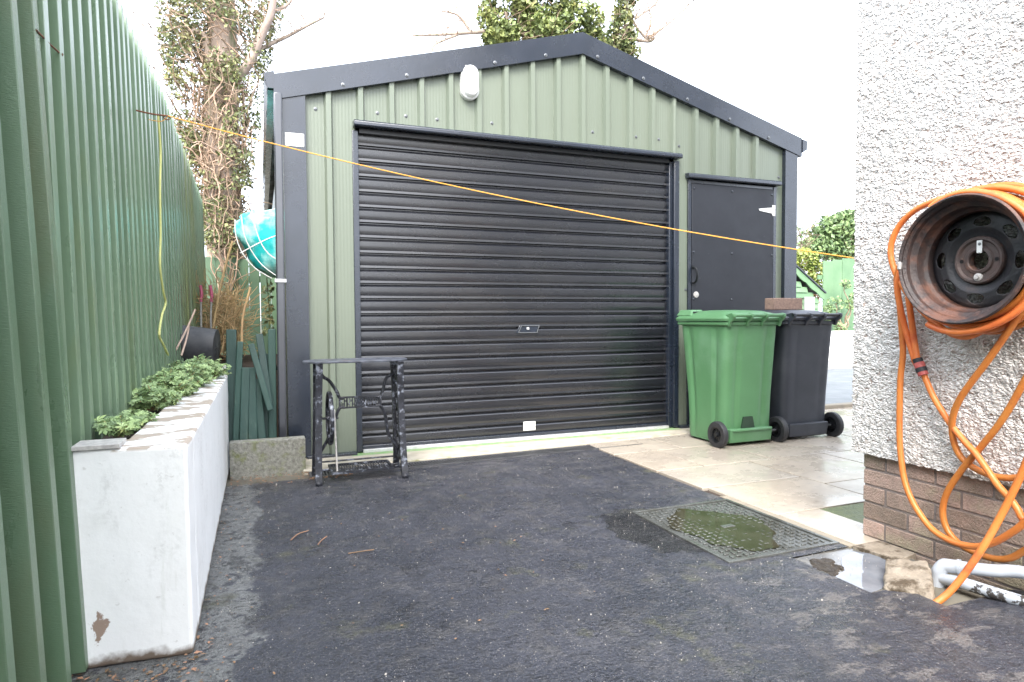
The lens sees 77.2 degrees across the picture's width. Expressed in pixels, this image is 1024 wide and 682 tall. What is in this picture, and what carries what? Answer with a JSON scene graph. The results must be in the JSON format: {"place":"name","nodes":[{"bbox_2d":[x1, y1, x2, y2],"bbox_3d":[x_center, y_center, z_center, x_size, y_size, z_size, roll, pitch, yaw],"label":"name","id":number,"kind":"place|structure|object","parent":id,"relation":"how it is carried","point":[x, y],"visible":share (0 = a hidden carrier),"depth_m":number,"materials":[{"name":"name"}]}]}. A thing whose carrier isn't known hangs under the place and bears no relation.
{"place":"outdoors","nodes":[
{"label":"outdoors","id":0,"kind":"place"},
{"bbox_2d":[118,0,857,320],"label":"sky","id":1,"kind":"structure","parent":0,"point":[790,65],"materials":[{"name":"white"}]},
{"bbox_2d":[303,427,689,474],"bbox_3d":[0.748,0.883,5.620,4.950,0.112,0.740,-1,2,-21],"label":"concrete apron","id":2,"kind":"object","parent":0,"point":[425,455],"visible":0.14,"depth_m":5.08,"materials":[{"name":"beige concrete"}]},
{"bbox_2d":[71,450,1023,681],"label":"tarmac driveway","id":3,"kind":"structure","parent":0,"point":[902,637],"depth_m":2.37,"materials":[{"name":"black asphalt"}]},
{"bbox_2d":[0,0,88,681],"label":"fence","id":4,"kind":"object","parent":3,"relation":"on","point":[43,636],"visible":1,"depth_m":1.67,"materials":[{"name":"green metal"}]},
{"bbox_2d":[73,354,276,668],"bbox_3d":[-2.019,0.561,4.647,0.750,0.664,5.675,-1,2,-21],"label":"raised bed","id":5,"kind":"object","parent":3,"relation":"on","point":[150,496],"visible":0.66,"depth_m":1.98,"materials":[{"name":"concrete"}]},
{"bbox_2d":[71,438,125,450],"bbox_3d":[-1.262,0.317,1.962,0.125,0.014,0.108,-1,2,-21],"label":"capping plate","id":6,"kind":"object","parent":5,"relation":"on","point":[98,444],"visible":1,"depth_m":1.93,"materials":[{"name":"concrete"}]},
{"bbox_2d":[92,410,147,436],"bbox_3d":[-1.391,0.293,2.260,0.174,0.099,0.200,-1,2,-21],"label":"leafy herb","id":7,"kind":"object","parent":5,"relation":"on","point":[115,426],"visible":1,"depth_m":2.22,"materials":[{"name":"green plant"}]},
{"bbox_2d":[121,409,159,426],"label":"leafy herb","id":8,"kind":"object","parent":5,"relation":"on","point":[143,413],"visible":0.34,"depth_m":2.45,"materials":[{"name":"green plant"}]},
{"bbox_2d":[128,383,184,412],"bbox_3d":[-1.634,0.255,2.917,0.264,0.135,0.272,-1,2,-21],"label":"leafy herb","id":9,"kind":"object","parent":5,"relation":"on","point":[147,397],"visible":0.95,"depth_m":2.87,"materials":[{"name":"green plant"}]},
{"bbox_2d":[142,367,205,395],"bbox_3d":[-1.732,0.217,3.251,0.321,0.171,0.346,-1,2,-21],"label":"leafy herb","id":10,"kind":"object","parent":5,"relation":"on","point":[177,382],"visible":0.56,"depth_m":3.22,"materials":[{"name":"green plant"}]},
{"bbox_2d":[161,360,216,387],"bbox_3d":[-1.890,0.196,3.680,0.361,0.182,0.404,-1,2,-21],"label":"leafy herb","id":11,"kind":"object","parent":5,"relation":"on","point":[203,372],"visible":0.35,"depth_m":3.65,"materials":[{"name":"green plant"}]},
{"bbox_2d":[169,354,231,378],"bbox_3d":[-2.054,0.177,4.192,0.387,0.184,0.431,-2,3,-40],"label":"leafy herb","id":12,"kind":"object","parent":5,"relation":"on","point":[219,371],"visible":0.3,"depth_m":4.20,"materials":[{"name":"green plant"}]},
{"bbox_2d":[181,325,220,362],"bbox_3d":[-2.451,0.022,4.869,0.409,0.341,0.339,-1,2,-14],"label":"plant pot","id":13,"kind":"object","parent":5,"relation":"on","point":[206,342],"visible":0.4,"depth_m":4.78,"materials":[{"name":"black plastic"}]},
{"bbox_2d":[212,241,233,328],"bbox_3d":[-2.589,-0.511,5.739,0.022,0.797,0.278,0,2,18],"label":"dead bramble","id":14,"kind":"object","parent":5,"relation":"on","point":[220,286],"visible":1,"depth_m":5.71,"materials":[{"name":"brown plant"}]},
{"bbox_2d":[261,278,274,352],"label":"climbing ivy","id":15,"kind":"object","parent":5,"relation":"on","point":[268,312],"visible":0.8,"depth_m":7.19,"materials":[{"name":"green plant"}]},
{"bbox_2d":[71,471,594,681],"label":"leaf litter","id":16,"kind":"object","parent":3,"relation":"on","point":[150,671],"visible":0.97,"depth_m":2.00,"materials":[{"name":"brown plant"}]},
{"bbox_2d":[302,357,408,486],"bbox_3d":[-1.030,0.510,4.241,0.672,0.780,0.360,-1,2,-21],"label":"treadle table","id":17,"kind":"object","parent":3,"relation":"on","point":[398,439],"visible":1,"depth_m":4.22,"materials":[{"name":"metal"}]},
{"bbox_2d":[203,454,893,681],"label":"grit","id":18,"kind":"object","parent":3,"relation":"on","point":[484,570],"visible":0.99,"depth_m":2.61,"materials":[{"name":"gravel"}]},
{"bbox_2d":[226,321,984,605],"bbox_3d":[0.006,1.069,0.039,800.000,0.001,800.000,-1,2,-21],"label":"ground","id":19,"kind":"structure","parent":0,"point":[959,595],"depth_m":2.77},
{"bbox_2d":[37,0,207,445],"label":"fence","id":20,"kind":"object","parent":19,"relation":"on","point":[101,85],"visible":0.49,"depth_m":2.65,"materials":[{"name":"green metal"}]},
{"bbox_2d":[36,29,62,55],"bbox_3d":[-1.379,-0.891,1.913,0.012,0.026,0.224,-1,2,-21],"label":"nail","id":21,"kind":"object","parent":20,"relation":"attached to","point":[43,37],"visible":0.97,"depth_m":1.91,"materials":[{"name":"metal"}]},
{"bbox_2d":[136,110,170,119],"bbox_3d":[-1.845,-1.162,3.300,0.158,0.033,0.011,-2,2,-32],"label":"line hook","id":22,"kind":"object","parent":20,"relation":"attached to","point":[164,116],"visible":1,"depth_m":3.30,"materials":[{"name":"metal"}]},
{"bbox_2d":[149,116,853,258],"bbox_3d":[-0.116,-0.782,3.199,3.517,0.791,0.044,0,2,4],"label":"washing line","id":23,"kind":"object","parent":22,"relation":"hanging from","point":[505,196],"visible":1,"depth_m":3.19,"materials":[{"name":"plastic"}]},
{"bbox_2d":[157,116,168,355],"bbox_3d":[-1.929,-0.586,3.509,0.024,1.353,0.322,-1,2,-21],"label":"hanging rope","id":24,"kind":"object","parent":20,"relation":"hanging from","point":[160,244],"visible":1,"depth_m":3.55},
{"bbox_2d":[181,325,189,355],"bbox_3d":[-2.312,-0.018,4.546,0.018,0.240,0.166,-1,2,-5],"label":"dry cane","id":25,"kind":"object","parent":20,"relation":"attached to","point":[185,340],"visible":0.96,"depth_m":4.53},
{"bbox_2d":[176,309,195,350],"bbox_3d":[-2.317,-0.070,4.542,0.017,0.316,0.208,0,2,19],"label":"dry cane","id":26,"kind":"object","parent":20,"relation":"attached to","point":[186,329],"visible":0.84,"depth_m":4.54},
{"bbox_2d":[118,0,331,338],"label":"ivy tree","id":27,"kind":"object","parent":19,"relation":"on","point":[219,159],"visible":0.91,"depth_m":7.74,"materials":[{"name":"green plant"}]},
{"bbox_2d":[226,329,236,460],"bbox_3d":[-1.973,0.408,4.512,0.070,0.978,0.151,-1,2,-15],"label":"timber slat","id":28,"kind":"object","parent":19,"relation":"on","point":[231,343],"visible":0.45,"depth_m":4.51,"materials":[{"name":"green wood"}]},
{"bbox_2d":[233,341,242,440],"bbox_3d":[-1.916,0.452,4.471,0.048,0.895,0.165,0,2,3],"label":"timber slat","id":29,"kind":"object","parent":19,"relation":"on","point":[237,399],"visible":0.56,"depth_m":4.46,"materials":[{"name":"green wood"}]},
{"bbox_2d":[239,367,249,439],"bbox_3d":[-1.860,0.543,4.453,0.060,0.715,0.159,-1,2,-5],"label":"timber slat","id":30,"kind":"object","parent":19,"relation":"on","point":[244,402],"visible":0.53,"depth_m":4.45,"materials":[{"name":"green wood"}]},
{"bbox_2d":[248,367,257,438],"bbox_3d":[-1.817,0.542,4.486,0.068,0.711,0.144,-1,2,-21],"label":"timber slat","id":31,"kind":"object","parent":19,"relation":"on","point":[252,429],"visible":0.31,"depth_m":4.48,"materials":[{"name":"green wood"}]},
{"bbox_2d":[248,343,272,410],"bbox_3d":[-1.750,0.252,4.465,0.206,0.472,0.050,0,2,22],"label":"timber slat","id":32,"kind":"object","parent":31,"relation":"on","point":[260,377],"visible":1,"depth_m":4.45,"materials":[{"name":"green wood"}]},
{"bbox_2d":[239,366,277,436],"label":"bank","id":33,"kind":"structure","parent":19,"relation":"on","point":[276,398],"depth_m":5.61,"materials":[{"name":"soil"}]},
{"bbox_2d":[195,268,272,360],"bbox_3d":[-2.951,-0.194,6.553,0.970,1.215,1.859,-1,2,-21],"label":"dry brushwood","id":34,"kind":"object","parent":33,"relation":"on","point":[228,304],"visible":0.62,"depth_m":6.15,"materials":[{"name":"brown plant"}]},
{"bbox_2d":[199,285,212,328],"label":"garden loppers","id":35,"kind":"object","parent":34,"relation":"on","point":[201,292],"visible":0.94,"depth_m":5.78,"materials":[{"name":"metal"}]},
{"bbox_2d":[241,287,250,341],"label":"dead bramble","id":36,"kind":"object","parent":34,"relation":"on","point":[245,305],"visible":0.88,"depth_m":5.82,"materials":[{"name":"beige plant"}]},
{"bbox_2d":[205,257,276,354],"bbox_3d":[-3.625,-0.273,7.739,1.593,1.519,0.065,-1,2,-21],"label":"back fence","id":37,"kind":"object","parent":33,"relation":"on","point":[256,278],"visible":0.13,"depth_m":7.86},
{"bbox_2d":[256,379,265,438],"bbox_3d":[-1.773,0.583,4.521,0.058,0.631,0.163,-2,3,-42],"label":"timber slat","id":38,"kind":"object","parent":19,"relation":"on","point":[260,424],"visible":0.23,"depth_m":4.51,"materials":[{"name":"green wood"}]},
{"bbox_2d":[256,333,272,403],"bbox_3d":[-1.765,0.199,4.565,0.171,0.504,0.057,1,3,41],"label":"timber slat","id":39,"kind":"object","parent":38,"relation":"on","point":[261,351],"visible":0.71,"depth_m":4.56,"materials":[{"name":"green wood"}]},
{"bbox_2d":[262,353,268,437],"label":"timber slat","id":40,"kind":"object","parent":19,"relation":"on","point":[266,420],"visible":0.05,"depth_m":4.64,"materials":[{"name":"green wood"}]},
{"bbox_2d":[229,436,305,480],"bbox_3d":[-1.663,0.799,4.373,0.480,0.260,0.100,-1,2,-21],"label":"concrete block","id":41,"kind":"object","parent":19,"relation":"on","point":[265,457],"depth_m":4.33,"materials":[{"name":"grey concrete"}]},
{"bbox_2d":[268,329,276,437],"bbox_3d":[-1.738,0.402,4.647,0.057,0.979,0.150,-1,2,-15],"label":"timber slat","id":42,"kind":"object","parent":19,"relation":"on","point":[272,420],"visible":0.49,"depth_m":4.64,"materials":[{"name":"green wood"}]},
{"bbox_2d":[308,444,638,477],"bbox_3d":[-0.155,0.901,4.813,2.627,0.066,0.160,-1,2,-23],"label":"drain channel","id":43,"kind":"object","parent":19,"relation":"on","point":[437,462],"visible":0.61,"depth_m":4.79,"materials":[{"name":"grey concrete"}]},
{"bbox_2d":[389,0,612,54],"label":"ivy covered tree","id":44,"kind":"object","parent":19,"relation":"on","point":[534,19],"visible":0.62,"depth_m":17.75,"materials":[{"name":"green plant"}]},
{"bbox_2d":[262,32,807,458],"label":"garage","id":45,"kind":"structure","parent":19,"relation":"on","point":[493,319],"depth_m":5.36,"materials":[{"name":"metal"}]},
{"bbox_2d":[233,209,275,278],"bbox_3d":[-2.383,-1.012,6.755,1.027,0.773,0.546,-1,2,-21],"label":"hoop net","id":46,"kind":"object","parent":45,"relation":"attached to","point":[254,231],"visible":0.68,"depth_m":6.54,"materials":[{"name":"teal plastic"}]},
{"bbox_2d":[460,65,478,100],"bbox_3d":[-0.333,-2.070,5.118,0.150,0.275,0.094,-1,2,-21],"label":"wall light","id":47,"kind":"object","parent":45,"relation":"attached to","point":[469,82],"visible":0.98,"depth_m":5.08,"materials":[{"name":"white plastic"}]},
{"bbox_2d":[357,128,668,452],"bbox_3d":[0.134,-0.462,5.428,2.794,2.595,0.085,-1,2,-21],"label":"roller door","id":48,"kind":"structure","parent":45,"relation":"in","point":[511,319],"depth_m":5.38,"materials":[{"name":"black metal"}]},
{"bbox_2d":[691,183,774,310],"bbox_3d":[2.142,-0.348,6.164,0.985,2.256,0.105,-1,2,-21],"label":"side door","id":49,"kind":"structure","parent":45,"relation":"in","point":[727,274],"depth_m":6.14,"materials":[{"name":"metal"}]},
{"bbox_2d":[595,0,693,58],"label":"bare branched tree","id":50,"kind":"object","parent":19,"relation":"on","point":[625,38],"visible":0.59,"depth_m":18.09,"materials":[{"name":"green plant"}]},
{"bbox_2d":[720,495,855,547],"bbox_3d":[1.391,0.933,3.325,0.049,0.033,0.885,-1,2,-21],"label":"mortar strip","id":51,"kind":"object","parent":19,"relation":"on","point":[846,543],"visible":0.36,"depth_m":3.23,"materials":[{"name":"concrete"}]},
{"bbox_2d":[797,216,819,263],"bbox_3d":[8.863,-1.805,19.584,1.188,4.165,0.790,-1,2,-21],"label":"thin bare tree","id":52,"kind":"object","parent":19,"relation":"on","point":[801,242],"visible":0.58,"depth_m":19.41,"materials":[{"name":"green plant"}]},
{"bbox_2d":[797,247,822,305],"bbox_3d":[8.191,-1.057,17.138,2.307,2.865,0.863,-1,2,-21],"label":"yellow shrub","id":53,"kind":"object","parent":19,"relation":"on","point":[812,266],"visible":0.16,"depth_m":16.84,"materials":[{"name":"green plant"}]},
{"bbox_2d":[796,265,826,310],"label":"garden shed","id":54,"kind":"structure","parent":19,"relation":"on","point":[807,286],"depth_m":14.30,"materials":[{"name":"wood"}]},
{"bbox_2d":[804,297,814,310],"bbox_3d":[6.649,-0.654,14.341,0.300,0.670,0.030,-1,2,-21],"label":"window","id":55,"kind":"structure","parent":54,"relation":"in","point":[809,302],"depth_m":14.32,"materials":[{"name":"white glass"}]},
{"bbox_2d":[798,204,854,262],"bbox_3d":[11.460,-2.236,21.649,4.129,4.859,2.792,0,2,8],"label":"broadleaf tree","id":56,"kind":"object","parent":19,"relation":"on","point":[835,235],"visible":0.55,"depth_m":20.87,"materials":[{"name":"green plant"}]},
{"bbox_2d":[817,258,854,330],"bbox_3d":[9.065,-1.138,15.796,4.025,2.501,0.070,-1,2,-21],"label":"distant fence","id":57,"kind":"object","parent":19,"relation":"on","point":[835,272],"visible":0.14,"depth_m":15.25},
{"bbox_2d":[825,402,852,408],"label":"kerb","id":58,"kind":"structure","parent":19,"relation":"on","point":[838,405],"depth_m":7.24,"materials":[{"name":"concrete"}]},
{"bbox_2d":[829,331,853,359],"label":"garden wall","id":59,"kind":"structure","parent":19,"relation":"on","point":[841,345],"depth_m":14.26,"materials":[{"name":"white paint"}]},
{"bbox_2d":[822,279,853,330],"bbox_3d":[7.559,-0.787,14.697,1.366,1.317,0.303,-1,2,-21],"label":"leafy shrub","id":60,"kind":"object","parent":59,"relation":"on","point":[830,308],"visible":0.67,"depth_m":14.66,"materials":[{"name":"green plant"}]},
{"bbox_2d":[853,540,915,559],"bbox_3d":[1.656,0.944,2.833,0.170,0.040,0.205,-1,2,-21],"label":"path edge","id":61,"kind":"object","parent":19,"relation":"on","point":[882,549],"visible":0.57,"depth_m":2.83,"materials":[{"name":"concrete"}]},
{"bbox_2d":[883,558,935,599],"bbox_3d":[1.551,0.946,2.500,0.174,0.136,0.248,1,3,33],"label":"concrete chunk","id":62,"kind":"object","parent":19,"relation":"on","point":[907,576],"visible":0.75,"depth_m":2.47,"materials":[{"name":"concrete"}]},
{"bbox_2d":[938,574,1023,605],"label":"waste pipe","id":63,"kind":"object","parent":19,"relation":"on","point":[986,590],"visible":0.76,"depth_m":2.36,"materials":[{"name":"white plastic"}]},
{"bbox_2d":[658,473,720,496],"bbox_3d":[3.520,0.842,5.415,5.535,0.001,3.260,-1,2,-21],"label":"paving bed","id":64,"kind":"object","parent":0,"point":[708,491],"visible":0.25,"depth_m":3.84,"materials":[{"name":"grey concrete"}]},
{"bbox_2d":[587,407,878,544],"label":"paving","id":65,"kind":"structure","parent":0,"point":[804,480],"depth_m":4.36,"materials":[{"name":"beige concrete"}]},
{"bbox_2d":[676,310,788,447],"bbox_3d":[1.829,0.287,5.415,0.653,1.105,0.737,-1,2,-21],"label":"wheelie bin","id":66,"kind":"object","parent":65,"relation":"on","point":[729,354],"visible":1,"depth_m":5.19,"materials":[{"name":"green plastic"}]},
{"bbox_2d":[755,310,843,437],"bbox_3d":[2.403,0.277,5.650,0.653,1.101,0.737,-1,2,-21],"label":"wheelie bin","id":67,"kind":"object","parent":65,"relation":"on","point":[800,369],"visible":0.77,"depth_m":5.40,"materials":[{"name":"black plastic"}]},
{"bbox_2d":[765,298,801,309],"bbox_3d":[2.416,-0.328,5.700,0.330,0.103,0.110,-1,2,-21],"label":"loose brick","id":68,"kind":"object","parent":67,"relation":"on","point":[783,303],"visible":1,"depth_m":5.64,"materials":[{"name":"brown brick"}]},
{"bbox_2d":[821,502,864,522],"bbox_3d":[1.851,0.914,3.405,0.370,0.001,0.270,-1,2,-21],"label":"moss patch","id":69,"kind":"object","parent":65,"relation":"on","point":[854,512],"visible":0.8,"depth_m":3.44,"materials":[{"name":"green plant"}]},
{"bbox_2d":[825,368,852,403],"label":"road","id":70,"kind":"structure","parent":0,"point":[839,386],"depth_m":9.55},
{"bbox_2d":[828,359,852,369],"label":"pavement","id":71,"kind":"structure","parent":0,"point":[839,364],"depth_m":12.93,"materials":[{"name":"grey concrete"}]},
{"bbox_2d":[851,0,1023,591],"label":"house","id":72,"kind":"structure","parent":0,"point":[940,98],"depth_m":2.70,"materials":[{"name":"paint"}]},
{"bbox_2d":[897,193,1023,323],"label":"hose reel","id":73,"kind":"object","parent":72,"relation":"attached to","point":[925,245],"visible":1,"depth_m":2.47,"materials":[{"name":"metal"}]},
{"bbox_2d":[887,182,1023,603],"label":"garden hose","id":74,"kind":"object","parent":73,"relation":"hanging from","point":[1006,321],"visible":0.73,"depth_m":2.46,"materials":[{"name":"rubber"}]},
{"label":"gully floor","id":75,"kind":"structure","parent":0,"visible":0},
{"bbox_2d":[795,547,915,592],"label":"gully slab","id":76,"kind":"structure","parent":75,"relation":"on","point":[835,555],"depth_m":2.81,"materials":[{"name":"concrete"}]},
{"bbox_2d":[809,557,843,575],"bbox_3d":[1.324,0.944,2.687,0.157,0.011,0.186,-1,2,-21],"label":"gully debris","id":77,"kind":"object","parent":76,"relation":"on","point":[828,566],"visible":1,"depth_m":2.68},
{"bbox_2d":[835,551,885,592],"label":"gully puddle","id":78,"kind":"object","parent":76,"relation":"on","point":[867,571],"visible":0.88,"depth_m":2.63,"materials":[{"name":"grey liquid"}]},
{"bbox_2d":[931,558,1023,587],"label":"waste pipe","id":79,"kind":"object","parent":75,"relation":"on","point":[940,567],"visible":0.77,"depth_m":2.42,"materials":[{"name":"white plastic"}]},
{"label":"manhole bed","id":80,"kind":"structure","parent":0,"visible":0},
{"bbox_2d":[632,499,839,563],"bbox_3d":[1.075,0.938,3.193,0.630,0.038,0.770,-1,2,-21],"label":"manhole cover","id":81,"kind":"object","parent":80,"relation":"on","point":[787,537],"visible":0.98,"depth_m":3.09,"materials":[{"name":"metal"}]},
{"bbox_2d":[667,508,779,550],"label":"puddle on cover","id":82,"kind":"object","parent":81,"relation":"on","point":[740,527],"visible":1,"depth_m":3.15,"materials":[{"name":"liquid"}]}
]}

